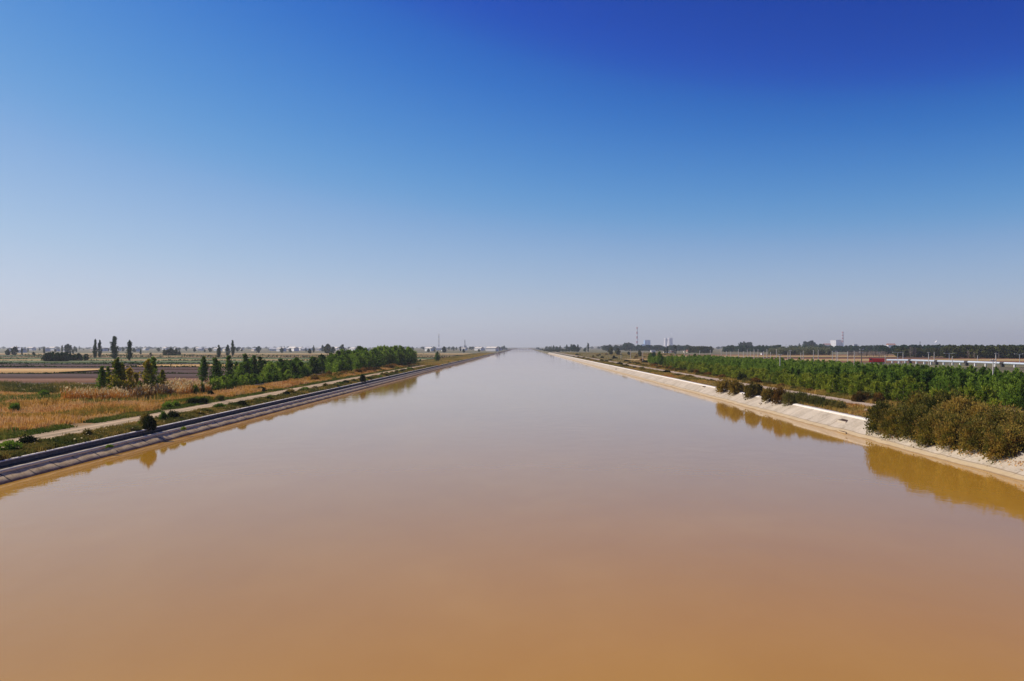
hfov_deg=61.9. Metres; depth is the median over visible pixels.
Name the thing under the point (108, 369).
young poplar
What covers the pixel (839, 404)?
verge bush
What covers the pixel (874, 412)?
tamarisk shrub
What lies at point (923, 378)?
plantation tree
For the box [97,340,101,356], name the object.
poplar tree
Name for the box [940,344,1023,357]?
olive tree belt
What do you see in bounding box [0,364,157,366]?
field
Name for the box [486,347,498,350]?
village house
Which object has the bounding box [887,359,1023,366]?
pipeline
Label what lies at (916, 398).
tamarisk shrub
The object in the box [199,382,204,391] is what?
shrub
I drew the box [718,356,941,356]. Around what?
field
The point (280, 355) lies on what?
field
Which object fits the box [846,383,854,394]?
sapling
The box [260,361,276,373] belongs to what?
grove tree
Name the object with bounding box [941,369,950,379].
plantation tree
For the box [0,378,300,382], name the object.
field
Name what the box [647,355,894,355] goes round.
field
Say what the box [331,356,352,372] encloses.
grove tree
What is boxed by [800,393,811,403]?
verge bush
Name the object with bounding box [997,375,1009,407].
plantation tree
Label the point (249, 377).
willow bush
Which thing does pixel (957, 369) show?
plantation tree
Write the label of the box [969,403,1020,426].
tamarisk shrub
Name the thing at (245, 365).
young poplar
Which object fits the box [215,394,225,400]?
shrub
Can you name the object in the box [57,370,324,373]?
field
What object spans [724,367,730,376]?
sapling
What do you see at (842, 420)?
broken panel
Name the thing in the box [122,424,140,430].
verge weed
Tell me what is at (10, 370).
field
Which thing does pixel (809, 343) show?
dark tree belt
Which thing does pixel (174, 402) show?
shrub
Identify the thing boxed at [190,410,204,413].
verge weed
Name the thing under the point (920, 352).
olive tree belt
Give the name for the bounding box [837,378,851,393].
sapling
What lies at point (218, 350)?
poplar tree
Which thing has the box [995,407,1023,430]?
tamarisk shrub
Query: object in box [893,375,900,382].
plantation tree
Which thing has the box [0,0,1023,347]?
sky
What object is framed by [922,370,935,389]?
plantation tree
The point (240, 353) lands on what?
field
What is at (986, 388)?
sapling
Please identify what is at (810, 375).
sapling
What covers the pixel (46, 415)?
dry grass
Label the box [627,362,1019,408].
plantation grass
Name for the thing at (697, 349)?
olive tree belt
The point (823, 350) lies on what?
pale tree belt
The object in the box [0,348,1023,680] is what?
water
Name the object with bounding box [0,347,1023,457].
ground
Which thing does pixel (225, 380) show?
willow bush
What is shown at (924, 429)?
tamarisk shrub
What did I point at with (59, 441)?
verge grass
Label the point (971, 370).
plantation tree
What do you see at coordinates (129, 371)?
young poplar
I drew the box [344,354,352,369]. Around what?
grove tree
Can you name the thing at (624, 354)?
plain grass
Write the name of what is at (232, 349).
poplar tree
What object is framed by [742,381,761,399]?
shrub
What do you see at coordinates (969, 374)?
plantation tree
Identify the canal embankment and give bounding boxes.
[0,353,497,484]
[547,352,1023,480]
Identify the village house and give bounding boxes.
[291,347,298,350]
[474,347,483,350]
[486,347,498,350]
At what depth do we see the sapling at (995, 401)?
99.12 m
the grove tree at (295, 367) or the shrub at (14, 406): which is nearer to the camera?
the shrub at (14, 406)
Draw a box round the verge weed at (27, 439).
[17,434,39,444]
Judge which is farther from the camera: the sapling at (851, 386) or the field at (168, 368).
the field at (168, 368)
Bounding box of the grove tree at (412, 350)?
[409,348,420,363]
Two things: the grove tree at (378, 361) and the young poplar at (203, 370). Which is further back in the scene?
the grove tree at (378, 361)
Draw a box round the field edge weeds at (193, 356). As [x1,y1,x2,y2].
[0,354,449,356]
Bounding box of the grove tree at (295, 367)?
[288,361,301,374]
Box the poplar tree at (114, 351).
[110,336,118,358]
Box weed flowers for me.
[1,387,316,447]
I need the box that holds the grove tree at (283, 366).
[275,362,295,376]
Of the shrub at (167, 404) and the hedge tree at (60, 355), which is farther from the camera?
the hedge tree at (60, 355)
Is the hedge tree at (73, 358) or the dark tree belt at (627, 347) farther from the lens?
the dark tree belt at (627, 347)
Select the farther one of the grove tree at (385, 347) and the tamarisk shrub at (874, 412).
the grove tree at (385, 347)
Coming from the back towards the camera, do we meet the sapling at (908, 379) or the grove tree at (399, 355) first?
the grove tree at (399, 355)
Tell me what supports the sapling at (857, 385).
on the ground at (716, 351)
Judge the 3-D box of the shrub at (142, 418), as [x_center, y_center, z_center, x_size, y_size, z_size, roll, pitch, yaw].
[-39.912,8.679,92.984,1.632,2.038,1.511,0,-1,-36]
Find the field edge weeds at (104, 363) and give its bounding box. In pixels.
[0,361,307,364]
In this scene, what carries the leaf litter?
on the canal embankment at (853, 425)
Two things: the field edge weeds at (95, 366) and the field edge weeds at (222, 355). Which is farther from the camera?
the field edge weeds at (222, 355)
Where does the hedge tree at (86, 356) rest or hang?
on the field at (157, 359)
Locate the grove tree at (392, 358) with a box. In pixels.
[385,348,398,363]
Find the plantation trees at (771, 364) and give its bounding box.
[647,354,1010,372]
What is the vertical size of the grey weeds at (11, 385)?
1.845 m
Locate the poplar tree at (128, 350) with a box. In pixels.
[125,340,132,360]
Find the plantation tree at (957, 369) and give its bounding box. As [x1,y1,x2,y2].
[951,367,960,376]
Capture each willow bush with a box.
[208,376,224,390]
[219,375,232,388]
[223,374,238,387]
[232,377,242,385]
[239,375,248,385]
[243,373,255,384]
[252,373,259,383]
[257,373,267,382]
[265,372,272,381]
[270,371,281,381]
[278,373,286,380]
[284,369,293,379]
[302,369,312,376]
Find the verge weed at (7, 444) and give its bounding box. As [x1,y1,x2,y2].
[0,438,22,450]
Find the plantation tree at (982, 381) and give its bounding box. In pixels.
[976,378,989,392]
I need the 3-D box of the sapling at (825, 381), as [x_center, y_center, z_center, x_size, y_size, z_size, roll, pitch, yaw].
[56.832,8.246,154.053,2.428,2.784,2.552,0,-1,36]
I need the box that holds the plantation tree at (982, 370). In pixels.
[977,367,988,376]
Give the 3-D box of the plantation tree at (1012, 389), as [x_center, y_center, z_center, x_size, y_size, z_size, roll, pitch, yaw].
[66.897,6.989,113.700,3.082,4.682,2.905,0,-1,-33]
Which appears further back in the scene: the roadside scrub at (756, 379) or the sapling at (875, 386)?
the roadside scrub at (756, 379)
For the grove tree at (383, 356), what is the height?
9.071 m
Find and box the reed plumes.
[60,378,211,396]
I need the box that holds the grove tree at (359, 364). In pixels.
[352,355,367,369]
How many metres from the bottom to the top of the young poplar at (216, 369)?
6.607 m
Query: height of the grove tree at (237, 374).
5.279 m
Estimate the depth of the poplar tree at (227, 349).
753.54 m
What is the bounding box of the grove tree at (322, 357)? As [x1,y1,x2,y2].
[316,354,326,371]
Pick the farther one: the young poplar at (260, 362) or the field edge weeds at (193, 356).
the field edge weeds at (193, 356)
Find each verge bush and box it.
[780,388,796,405]
[794,391,807,403]
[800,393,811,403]
[808,394,818,404]
[814,395,825,406]
[820,398,831,407]
[826,399,836,406]
[832,399,846,408]
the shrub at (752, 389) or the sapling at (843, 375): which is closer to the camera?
the shrub at (752, 389)
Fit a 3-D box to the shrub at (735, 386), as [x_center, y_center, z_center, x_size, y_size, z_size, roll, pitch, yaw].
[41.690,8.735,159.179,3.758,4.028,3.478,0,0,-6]
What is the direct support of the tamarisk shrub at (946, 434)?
on the canal embankment at (853, 425)
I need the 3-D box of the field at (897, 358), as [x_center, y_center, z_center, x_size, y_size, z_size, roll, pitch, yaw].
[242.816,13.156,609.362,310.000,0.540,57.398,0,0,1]
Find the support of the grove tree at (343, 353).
on the ground at (716, 351)
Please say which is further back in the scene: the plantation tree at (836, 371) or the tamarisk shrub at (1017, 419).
the plantation tree at (836, 371)
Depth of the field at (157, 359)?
550.69 m
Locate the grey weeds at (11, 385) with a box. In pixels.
[0,380,173,392]
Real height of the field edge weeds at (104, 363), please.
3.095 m
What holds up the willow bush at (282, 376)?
on the ground at (716, 351)
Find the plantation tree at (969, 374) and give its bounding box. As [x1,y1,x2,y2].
[963,372,974,383]
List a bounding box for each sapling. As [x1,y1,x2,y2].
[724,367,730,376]
[731,370,738,378]
[774,374,784,383]
[786,376,796,386]
[795,378,806,387]
[803,373,814,382]
[803,378,816,389]
[815,380,821,389]
[816,372,825,378]
[819,379,828,390]
[822,374,833,387]
[825,377,839,392]
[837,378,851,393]
[840,372,848,378]
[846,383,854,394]
[851,374,870,389]
[851,380,863,393]
[858,377,872,390]
[864,372,878,382]
[866,381,881,392]
[875,381,894,399]
[890,380,904,393]
[891,388,901,401]
[897,380,908,399]
[897,384,920,400]
[901,375,917,383]
[910,382,928,393]
[925,387,942,394]
[954,387,967,397]
[964,388,981,402]
[977,390,996,402]
[981,385,996,400]
[983,397,1007,409]
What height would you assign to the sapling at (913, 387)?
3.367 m
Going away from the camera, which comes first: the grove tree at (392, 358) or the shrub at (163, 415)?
the shrub at (163, 415)
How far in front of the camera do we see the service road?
180.30 m
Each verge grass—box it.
[0,364,437,459]
[574,357,871,416]
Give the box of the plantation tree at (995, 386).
[991,378,1000,399]
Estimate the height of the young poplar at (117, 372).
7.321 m
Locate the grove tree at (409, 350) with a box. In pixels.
[406,346,418,362]
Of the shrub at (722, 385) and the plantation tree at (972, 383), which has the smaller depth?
the plantation tree at (972, 383)
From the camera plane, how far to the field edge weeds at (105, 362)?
436.35 m
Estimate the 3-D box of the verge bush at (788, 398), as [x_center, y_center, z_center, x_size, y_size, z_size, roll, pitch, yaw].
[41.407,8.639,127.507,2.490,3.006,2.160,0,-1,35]
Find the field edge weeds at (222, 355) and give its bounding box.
[22,353,458,355]
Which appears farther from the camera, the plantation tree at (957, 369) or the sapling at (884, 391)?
the plantation tree at (957, 369)
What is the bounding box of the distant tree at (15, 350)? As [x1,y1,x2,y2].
[11,346,18,354]
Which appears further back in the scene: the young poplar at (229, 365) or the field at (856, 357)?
the field at (856, 357)
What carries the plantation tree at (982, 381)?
on the ground at (716, 351)
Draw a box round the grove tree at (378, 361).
[369,351,380,366]
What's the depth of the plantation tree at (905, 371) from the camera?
146.70 m
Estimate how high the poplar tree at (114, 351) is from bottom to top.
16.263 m
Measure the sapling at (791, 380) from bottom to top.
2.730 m
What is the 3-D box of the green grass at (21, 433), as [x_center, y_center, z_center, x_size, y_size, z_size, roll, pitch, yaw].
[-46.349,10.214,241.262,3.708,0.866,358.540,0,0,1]
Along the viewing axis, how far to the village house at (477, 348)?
2038.94 m
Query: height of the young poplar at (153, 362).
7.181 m
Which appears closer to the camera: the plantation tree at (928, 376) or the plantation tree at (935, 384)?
the plantation tree at (935, 384)
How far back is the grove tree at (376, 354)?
344.11 m
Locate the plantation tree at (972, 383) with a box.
[965,377,979,394]
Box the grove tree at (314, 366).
[305,356,322,373]
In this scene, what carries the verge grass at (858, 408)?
on the ground at (716, 351)
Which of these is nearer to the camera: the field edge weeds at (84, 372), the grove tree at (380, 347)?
the field edge weeds at (84, 372)
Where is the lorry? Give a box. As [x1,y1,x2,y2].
[869,358,885,363]
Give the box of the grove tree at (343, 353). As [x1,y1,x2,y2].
[339,352,353,370]
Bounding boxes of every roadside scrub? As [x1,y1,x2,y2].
[750,376,761,383]
[862,390,873,398]
[872,390,885,403]
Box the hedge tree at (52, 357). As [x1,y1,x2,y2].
[48,351,55,360]
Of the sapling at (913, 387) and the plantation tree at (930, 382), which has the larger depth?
the plantation tree at (930, 382)
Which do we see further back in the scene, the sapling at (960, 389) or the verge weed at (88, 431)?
the sapling at (960, 389)
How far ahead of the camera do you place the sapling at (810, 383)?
163.44 m
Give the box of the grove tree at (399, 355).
[395,349,407,364]
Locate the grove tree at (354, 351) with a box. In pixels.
[348,350,364,359]
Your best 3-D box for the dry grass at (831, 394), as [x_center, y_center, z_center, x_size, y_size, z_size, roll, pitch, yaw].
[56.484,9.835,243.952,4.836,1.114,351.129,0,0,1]
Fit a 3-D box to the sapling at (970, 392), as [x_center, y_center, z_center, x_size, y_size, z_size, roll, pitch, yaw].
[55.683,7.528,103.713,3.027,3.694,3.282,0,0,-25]
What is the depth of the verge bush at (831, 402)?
114.95 m
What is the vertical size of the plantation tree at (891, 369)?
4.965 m
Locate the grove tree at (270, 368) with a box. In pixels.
[263,364,280,374]
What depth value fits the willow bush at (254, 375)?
191.63 m
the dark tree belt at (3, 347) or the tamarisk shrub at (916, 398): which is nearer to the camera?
the tamarisk shrub at (916, 398)
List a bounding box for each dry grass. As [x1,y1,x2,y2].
[0,384,280,432]
[151,363,418,402]
[629,363,900,406]
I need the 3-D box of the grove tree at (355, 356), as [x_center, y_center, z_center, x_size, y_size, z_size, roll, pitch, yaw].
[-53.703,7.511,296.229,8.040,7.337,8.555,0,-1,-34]
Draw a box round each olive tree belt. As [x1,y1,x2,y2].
[539,348,570,351]
[688,346,713,352]
[893,347,942,356]
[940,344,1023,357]
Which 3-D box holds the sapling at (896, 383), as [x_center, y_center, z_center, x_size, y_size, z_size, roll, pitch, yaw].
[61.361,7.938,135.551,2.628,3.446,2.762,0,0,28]
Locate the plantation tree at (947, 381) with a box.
[943,376,955,392]
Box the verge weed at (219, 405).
[212,403,225,406]
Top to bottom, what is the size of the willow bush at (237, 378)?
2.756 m
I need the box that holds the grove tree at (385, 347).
[383,345,396,363]
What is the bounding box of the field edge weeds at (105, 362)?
[0,360,308,362]
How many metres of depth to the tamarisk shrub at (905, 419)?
84.75 m
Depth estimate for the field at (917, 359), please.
550.69 m
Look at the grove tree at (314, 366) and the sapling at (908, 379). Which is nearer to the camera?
the sapling at (908, 379)
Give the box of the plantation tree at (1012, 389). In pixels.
[1000,376,1020,408]
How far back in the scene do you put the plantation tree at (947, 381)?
129.37 m
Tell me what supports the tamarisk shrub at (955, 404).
on the ground at (716, 351)
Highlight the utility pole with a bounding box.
[990,359,995,374]
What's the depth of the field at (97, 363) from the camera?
426.66 m
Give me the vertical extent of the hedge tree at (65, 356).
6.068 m
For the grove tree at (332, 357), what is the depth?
270.52 m
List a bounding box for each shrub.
[8,401,20,409]
[38,389,49,395]
[139,413,151,424]
[142,413,157,432]
[158,411,167,419]
[161,401,174,406]
[171,400,180,405]
[185,397,200,403]
[192,382,199,393]
[198,397,208,403]
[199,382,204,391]
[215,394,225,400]
[359,374,365,382]
[715,376,731,393]
[726,379,744,395]
[737,373,749,379]
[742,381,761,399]
[758,386,774,402]
[770,385,785,405]
[851,390,866,401]
[863,398,897,434]
[874,401,914,439]
[889,402,931,441]
[898,385,940,408]
[906,404,952,449]
[921,383,973,411]
[929,409,976,451]
[931,389,985,414]
[953,411,1001,455]
[959,400,1005,421]
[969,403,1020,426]
[978,423,1023,464]
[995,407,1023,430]
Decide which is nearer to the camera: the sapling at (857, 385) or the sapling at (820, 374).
the sapling at (857, 385)
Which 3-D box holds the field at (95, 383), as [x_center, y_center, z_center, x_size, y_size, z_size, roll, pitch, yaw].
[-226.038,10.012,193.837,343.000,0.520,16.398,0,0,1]
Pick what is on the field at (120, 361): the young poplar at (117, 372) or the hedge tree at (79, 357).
the hedge tree at (79, 357)
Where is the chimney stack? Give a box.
[636,327,637,345]
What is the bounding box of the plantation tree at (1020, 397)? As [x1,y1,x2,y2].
[1013,381,1023,410]
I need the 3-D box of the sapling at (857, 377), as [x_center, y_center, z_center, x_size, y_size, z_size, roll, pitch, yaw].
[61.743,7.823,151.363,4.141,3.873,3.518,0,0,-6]
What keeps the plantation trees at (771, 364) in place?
on the ground at (716, 351)
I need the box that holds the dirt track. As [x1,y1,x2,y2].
[0,361,445,442]
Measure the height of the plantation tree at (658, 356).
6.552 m
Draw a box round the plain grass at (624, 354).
[560,352,685,367]
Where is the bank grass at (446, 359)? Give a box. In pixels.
[416,353,491,365]
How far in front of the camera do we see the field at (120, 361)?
471.91 m
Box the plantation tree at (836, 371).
[833,366,840,375]
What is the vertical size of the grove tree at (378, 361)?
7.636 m
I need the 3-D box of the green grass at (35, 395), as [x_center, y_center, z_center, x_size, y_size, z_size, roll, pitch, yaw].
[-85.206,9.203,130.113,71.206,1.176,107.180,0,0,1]
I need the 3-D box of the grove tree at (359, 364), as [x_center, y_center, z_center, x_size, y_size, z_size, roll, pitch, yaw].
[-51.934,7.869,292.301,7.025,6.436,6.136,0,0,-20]
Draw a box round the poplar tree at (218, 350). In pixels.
[216,345,221,356]
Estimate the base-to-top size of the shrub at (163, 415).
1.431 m
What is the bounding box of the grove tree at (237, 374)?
[232,362,250,379]
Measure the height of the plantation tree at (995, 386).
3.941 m
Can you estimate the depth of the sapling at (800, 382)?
167.66 m
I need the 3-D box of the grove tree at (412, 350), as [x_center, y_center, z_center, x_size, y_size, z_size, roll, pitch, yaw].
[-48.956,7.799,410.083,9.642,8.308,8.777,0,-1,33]
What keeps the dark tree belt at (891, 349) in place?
on the ground at (716, 351)
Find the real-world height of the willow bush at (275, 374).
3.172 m
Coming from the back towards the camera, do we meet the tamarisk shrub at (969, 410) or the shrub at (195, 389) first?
the shrub at (195, 389)
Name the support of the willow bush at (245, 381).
on the ground at (716, 351)
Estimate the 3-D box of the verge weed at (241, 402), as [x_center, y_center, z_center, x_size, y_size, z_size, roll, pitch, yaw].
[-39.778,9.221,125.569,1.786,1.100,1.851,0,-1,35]
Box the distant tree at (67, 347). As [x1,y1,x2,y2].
[64,344,72,352]
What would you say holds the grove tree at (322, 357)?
on the ground at (716, 351)
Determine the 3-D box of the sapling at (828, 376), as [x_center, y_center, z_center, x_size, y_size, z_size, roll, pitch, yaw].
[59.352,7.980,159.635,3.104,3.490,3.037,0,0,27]
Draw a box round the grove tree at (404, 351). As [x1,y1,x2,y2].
[398,345,414,363]
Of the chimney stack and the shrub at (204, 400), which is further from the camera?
the chimney stack
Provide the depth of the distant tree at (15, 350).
878.77 m
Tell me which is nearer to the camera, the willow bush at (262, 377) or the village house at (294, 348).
the willow bush at (262, 377)
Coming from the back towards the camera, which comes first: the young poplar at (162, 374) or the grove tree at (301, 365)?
the grove tree at (301, 365)
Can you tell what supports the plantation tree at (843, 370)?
on the ground at (716, 351)
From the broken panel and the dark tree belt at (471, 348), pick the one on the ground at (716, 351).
the dark tree belt at (471, 348)
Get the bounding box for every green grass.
[0,364,419,440]
[0,384,241,431]
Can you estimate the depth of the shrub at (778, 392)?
131.49 m
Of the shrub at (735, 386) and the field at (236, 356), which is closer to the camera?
the shrub at (735, 386)
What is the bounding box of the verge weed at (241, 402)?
[236,400,246,405]
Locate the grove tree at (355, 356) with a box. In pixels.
[349,352,366,368]
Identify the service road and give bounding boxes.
[554,352,875,405]
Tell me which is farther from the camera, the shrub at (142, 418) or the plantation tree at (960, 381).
the plantation tree at (960, 381)
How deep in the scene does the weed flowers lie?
81.58 m
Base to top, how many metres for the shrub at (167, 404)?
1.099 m
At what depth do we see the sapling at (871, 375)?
152.08 m
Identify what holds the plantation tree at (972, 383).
on the ground at (716, 351)
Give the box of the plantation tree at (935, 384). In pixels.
[930,377,942,389]
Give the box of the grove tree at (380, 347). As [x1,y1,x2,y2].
[371,345,388,364]
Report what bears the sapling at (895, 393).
on the ground at (716, 351)
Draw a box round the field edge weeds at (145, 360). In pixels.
[0,358,420,360]
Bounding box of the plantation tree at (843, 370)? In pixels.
[840,367,848,373]
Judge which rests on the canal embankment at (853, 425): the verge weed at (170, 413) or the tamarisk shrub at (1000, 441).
the tamarisk shrub at (1000, 441)
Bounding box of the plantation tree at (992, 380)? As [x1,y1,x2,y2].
[989,375,998,398]
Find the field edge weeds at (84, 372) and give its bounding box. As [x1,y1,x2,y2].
[0,371,326,373]
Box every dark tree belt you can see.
[0,346,505,348]
[423,346,501,349]
[548,346,725,348]
[601,344,690,350]
[722,345,884,351]
[738,341,752,346]
[802,340,815,346]
[878,344,1021,353]
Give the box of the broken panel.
[836,419,846,422]
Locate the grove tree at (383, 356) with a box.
[371,347,387,364]
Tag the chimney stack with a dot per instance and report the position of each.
(636, 336)
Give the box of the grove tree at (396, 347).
[391,345,408,362]
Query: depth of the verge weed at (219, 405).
120.15 m
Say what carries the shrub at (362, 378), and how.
on the canal embankment at (24, 466)
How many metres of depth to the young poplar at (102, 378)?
142.51 m
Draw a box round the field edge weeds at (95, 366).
[0,364,225,366]
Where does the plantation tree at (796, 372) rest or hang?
on the ground at (716, 351)
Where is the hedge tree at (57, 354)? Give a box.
[53,352,59,360]
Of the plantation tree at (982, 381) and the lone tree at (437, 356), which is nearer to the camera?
the plantation tree at (982, 381)
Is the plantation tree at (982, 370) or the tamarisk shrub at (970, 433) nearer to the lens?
the tamarisk shrub at (970, 433)
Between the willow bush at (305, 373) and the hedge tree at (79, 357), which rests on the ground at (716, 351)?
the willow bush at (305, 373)
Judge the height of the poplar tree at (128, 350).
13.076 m
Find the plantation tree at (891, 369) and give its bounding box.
[884,368,895,382]
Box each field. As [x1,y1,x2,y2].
[0,353,473,354]
[0,355,33,356]
[0,359,427,360]
[0,361,309,362]
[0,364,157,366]
[0,367,231,369]
[0,368,97,372]
[0,374,320,378]
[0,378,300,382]
[1,357,445,357]
[1,358,433,359]
[8,363,231,364]
[24,382,262,384]
[31,356,447,356]
[37,355,452,355]
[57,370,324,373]
[125,364,257,366]
[625,359,1023,360]
[633,361,1023,362]
[637,358,1023,358]
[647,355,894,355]
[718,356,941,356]
[725,357,1006,357]
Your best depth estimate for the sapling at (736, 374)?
213.14 m
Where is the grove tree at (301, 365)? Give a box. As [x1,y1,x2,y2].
[295,360,308,373]
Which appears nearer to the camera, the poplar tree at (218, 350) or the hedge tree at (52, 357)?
the hedge tree at (52, 357)
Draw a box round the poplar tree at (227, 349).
[225,344,230,355]
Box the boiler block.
[830,340,841,345]
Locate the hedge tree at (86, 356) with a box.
[82,354,88,359]
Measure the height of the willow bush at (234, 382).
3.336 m
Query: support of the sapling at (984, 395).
on the ground at (716, 351)
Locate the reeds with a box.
[60,379,210,400]
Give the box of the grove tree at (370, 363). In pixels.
[362,350,377,367]
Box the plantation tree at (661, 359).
[658,354,664,364]
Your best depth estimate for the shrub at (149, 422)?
90.81 m
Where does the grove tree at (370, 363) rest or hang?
on the ground at (716, 351)
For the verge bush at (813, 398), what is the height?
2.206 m
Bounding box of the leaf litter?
[887,434,1023,469]
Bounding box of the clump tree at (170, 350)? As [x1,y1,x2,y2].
[167,348,173,355]
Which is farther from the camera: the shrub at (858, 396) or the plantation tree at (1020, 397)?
the shrub at (858, 396)
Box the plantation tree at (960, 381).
[955,371,967,390]
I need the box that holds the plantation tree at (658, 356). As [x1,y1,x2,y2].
[656,351,660,363]
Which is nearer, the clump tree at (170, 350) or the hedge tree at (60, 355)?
the hedge tree at (60, 355)
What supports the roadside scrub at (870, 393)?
on the ground at (716, 351)
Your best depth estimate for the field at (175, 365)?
367.68 m
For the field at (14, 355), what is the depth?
804.21 m
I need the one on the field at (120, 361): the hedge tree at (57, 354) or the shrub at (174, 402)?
the hedge tree at (57, 354)
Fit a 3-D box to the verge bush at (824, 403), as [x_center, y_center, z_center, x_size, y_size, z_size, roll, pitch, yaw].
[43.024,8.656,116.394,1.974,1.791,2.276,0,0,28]
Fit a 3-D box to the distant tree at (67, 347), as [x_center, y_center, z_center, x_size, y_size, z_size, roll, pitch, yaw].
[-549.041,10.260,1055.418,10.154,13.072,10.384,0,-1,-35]
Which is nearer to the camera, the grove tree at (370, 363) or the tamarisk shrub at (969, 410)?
the tamarisk shrub at (969, 410)
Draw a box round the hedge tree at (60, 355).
[55,352,63,360]
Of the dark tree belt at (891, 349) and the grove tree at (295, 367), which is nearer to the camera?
the grove tree at (295, 367)
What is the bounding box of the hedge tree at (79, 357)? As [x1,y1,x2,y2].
[76,353,82,360]
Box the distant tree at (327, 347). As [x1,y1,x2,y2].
[324,344,331,352]
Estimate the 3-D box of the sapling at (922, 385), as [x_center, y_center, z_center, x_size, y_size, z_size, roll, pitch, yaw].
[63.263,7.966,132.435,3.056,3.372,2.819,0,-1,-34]
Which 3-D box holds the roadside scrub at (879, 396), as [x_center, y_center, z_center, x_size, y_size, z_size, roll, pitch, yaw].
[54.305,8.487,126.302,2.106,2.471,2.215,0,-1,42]
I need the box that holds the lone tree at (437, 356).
[434,351,439,360]
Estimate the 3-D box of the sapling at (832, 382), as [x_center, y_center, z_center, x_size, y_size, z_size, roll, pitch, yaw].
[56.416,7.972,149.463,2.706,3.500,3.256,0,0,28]
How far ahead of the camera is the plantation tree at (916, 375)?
142.75 m
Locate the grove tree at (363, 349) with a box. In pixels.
[358,348,377,363]
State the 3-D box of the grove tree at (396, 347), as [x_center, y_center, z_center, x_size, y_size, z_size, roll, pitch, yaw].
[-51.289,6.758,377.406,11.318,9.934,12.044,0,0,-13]
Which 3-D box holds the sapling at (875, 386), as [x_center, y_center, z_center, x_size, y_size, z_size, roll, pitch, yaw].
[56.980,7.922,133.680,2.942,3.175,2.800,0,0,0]
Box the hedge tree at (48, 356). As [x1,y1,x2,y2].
[44,352,50,360]
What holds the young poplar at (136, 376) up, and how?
on the ground at (716, 351)
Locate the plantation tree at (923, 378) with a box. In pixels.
[919,375,928,390]
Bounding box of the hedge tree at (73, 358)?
[71,354,77,360]
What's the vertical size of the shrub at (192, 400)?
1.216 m
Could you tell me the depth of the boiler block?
4481.96 m
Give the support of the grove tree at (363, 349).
on the ground at (716, 351)
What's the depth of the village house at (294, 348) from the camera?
1730.58 m
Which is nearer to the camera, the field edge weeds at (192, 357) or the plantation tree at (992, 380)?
the plantation tree at (992, 380)
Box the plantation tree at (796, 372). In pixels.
[793,366,801,375]
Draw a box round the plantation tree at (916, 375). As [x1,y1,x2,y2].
[909,367,922,382]
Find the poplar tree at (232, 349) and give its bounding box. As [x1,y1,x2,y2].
[231,340,234,355]
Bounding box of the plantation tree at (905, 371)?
[902,367,909,375]
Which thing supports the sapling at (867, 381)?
on the ground at (716, 351)
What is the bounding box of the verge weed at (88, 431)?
[82,428,92,434]
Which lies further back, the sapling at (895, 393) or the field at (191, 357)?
the field at (191, 357)
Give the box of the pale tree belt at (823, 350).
[767,345,831,354]
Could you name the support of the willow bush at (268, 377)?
on the ground at (716, 351)
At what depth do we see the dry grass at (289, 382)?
180.36 m
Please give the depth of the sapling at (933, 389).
121.74 m
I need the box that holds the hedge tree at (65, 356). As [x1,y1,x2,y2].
[60,352,69,360]
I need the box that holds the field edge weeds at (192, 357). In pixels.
[0,355,442,357]
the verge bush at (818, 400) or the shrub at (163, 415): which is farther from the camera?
the verge bush at (818, 400)
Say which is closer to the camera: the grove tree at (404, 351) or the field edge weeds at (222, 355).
the grove tree at (404, 351)
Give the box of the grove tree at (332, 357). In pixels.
[323,353,337,372]
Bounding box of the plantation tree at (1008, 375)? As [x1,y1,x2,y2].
[998,373,1017,399]
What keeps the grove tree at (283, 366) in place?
on the ground at (716, 351)
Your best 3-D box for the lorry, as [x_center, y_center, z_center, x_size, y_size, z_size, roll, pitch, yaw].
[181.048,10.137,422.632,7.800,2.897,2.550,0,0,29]
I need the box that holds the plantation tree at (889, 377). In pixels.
[885,371,896,391]
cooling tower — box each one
[664,338,667,347]
[667,338,672,345]
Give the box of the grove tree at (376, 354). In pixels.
[369,348,384,365]
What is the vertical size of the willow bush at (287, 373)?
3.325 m
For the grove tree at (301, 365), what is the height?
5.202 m
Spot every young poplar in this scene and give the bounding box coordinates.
[93,365,108,390]
[105,366,111,384]
[106,357,127,389]
[117,363,127,382]
[121,367,135,390]
[130,372,141,386]
[139,358,157,387]
[148,356,162,384]
[159,370,168,383]
[196,356,210,382]
[209,357,223,379]
[222,355,236,376]
[238,353,253,376]
[249,355,259,374]
[255,356,264,375]
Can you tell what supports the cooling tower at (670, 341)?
on the ground at (716, 351)
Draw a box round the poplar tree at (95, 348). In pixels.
[92,339,97,357]
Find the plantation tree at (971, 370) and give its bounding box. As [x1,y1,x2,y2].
[966,365,976,373]
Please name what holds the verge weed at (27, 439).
on the ground at (716, 351)
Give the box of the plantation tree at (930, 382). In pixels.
[928,378,935,392]
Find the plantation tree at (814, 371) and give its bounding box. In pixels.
[810,366,817,379]
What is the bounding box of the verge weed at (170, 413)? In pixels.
[167,410,180,416]
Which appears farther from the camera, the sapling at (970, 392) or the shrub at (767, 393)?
the shrub at (767, 393)
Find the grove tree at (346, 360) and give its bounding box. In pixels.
[340,354,351,368]
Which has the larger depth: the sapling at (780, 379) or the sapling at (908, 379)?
the sapling at (780, 379)
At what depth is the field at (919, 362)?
485.42 m
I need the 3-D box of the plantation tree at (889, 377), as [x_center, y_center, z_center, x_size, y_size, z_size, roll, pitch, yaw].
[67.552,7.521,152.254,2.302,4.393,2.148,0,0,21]

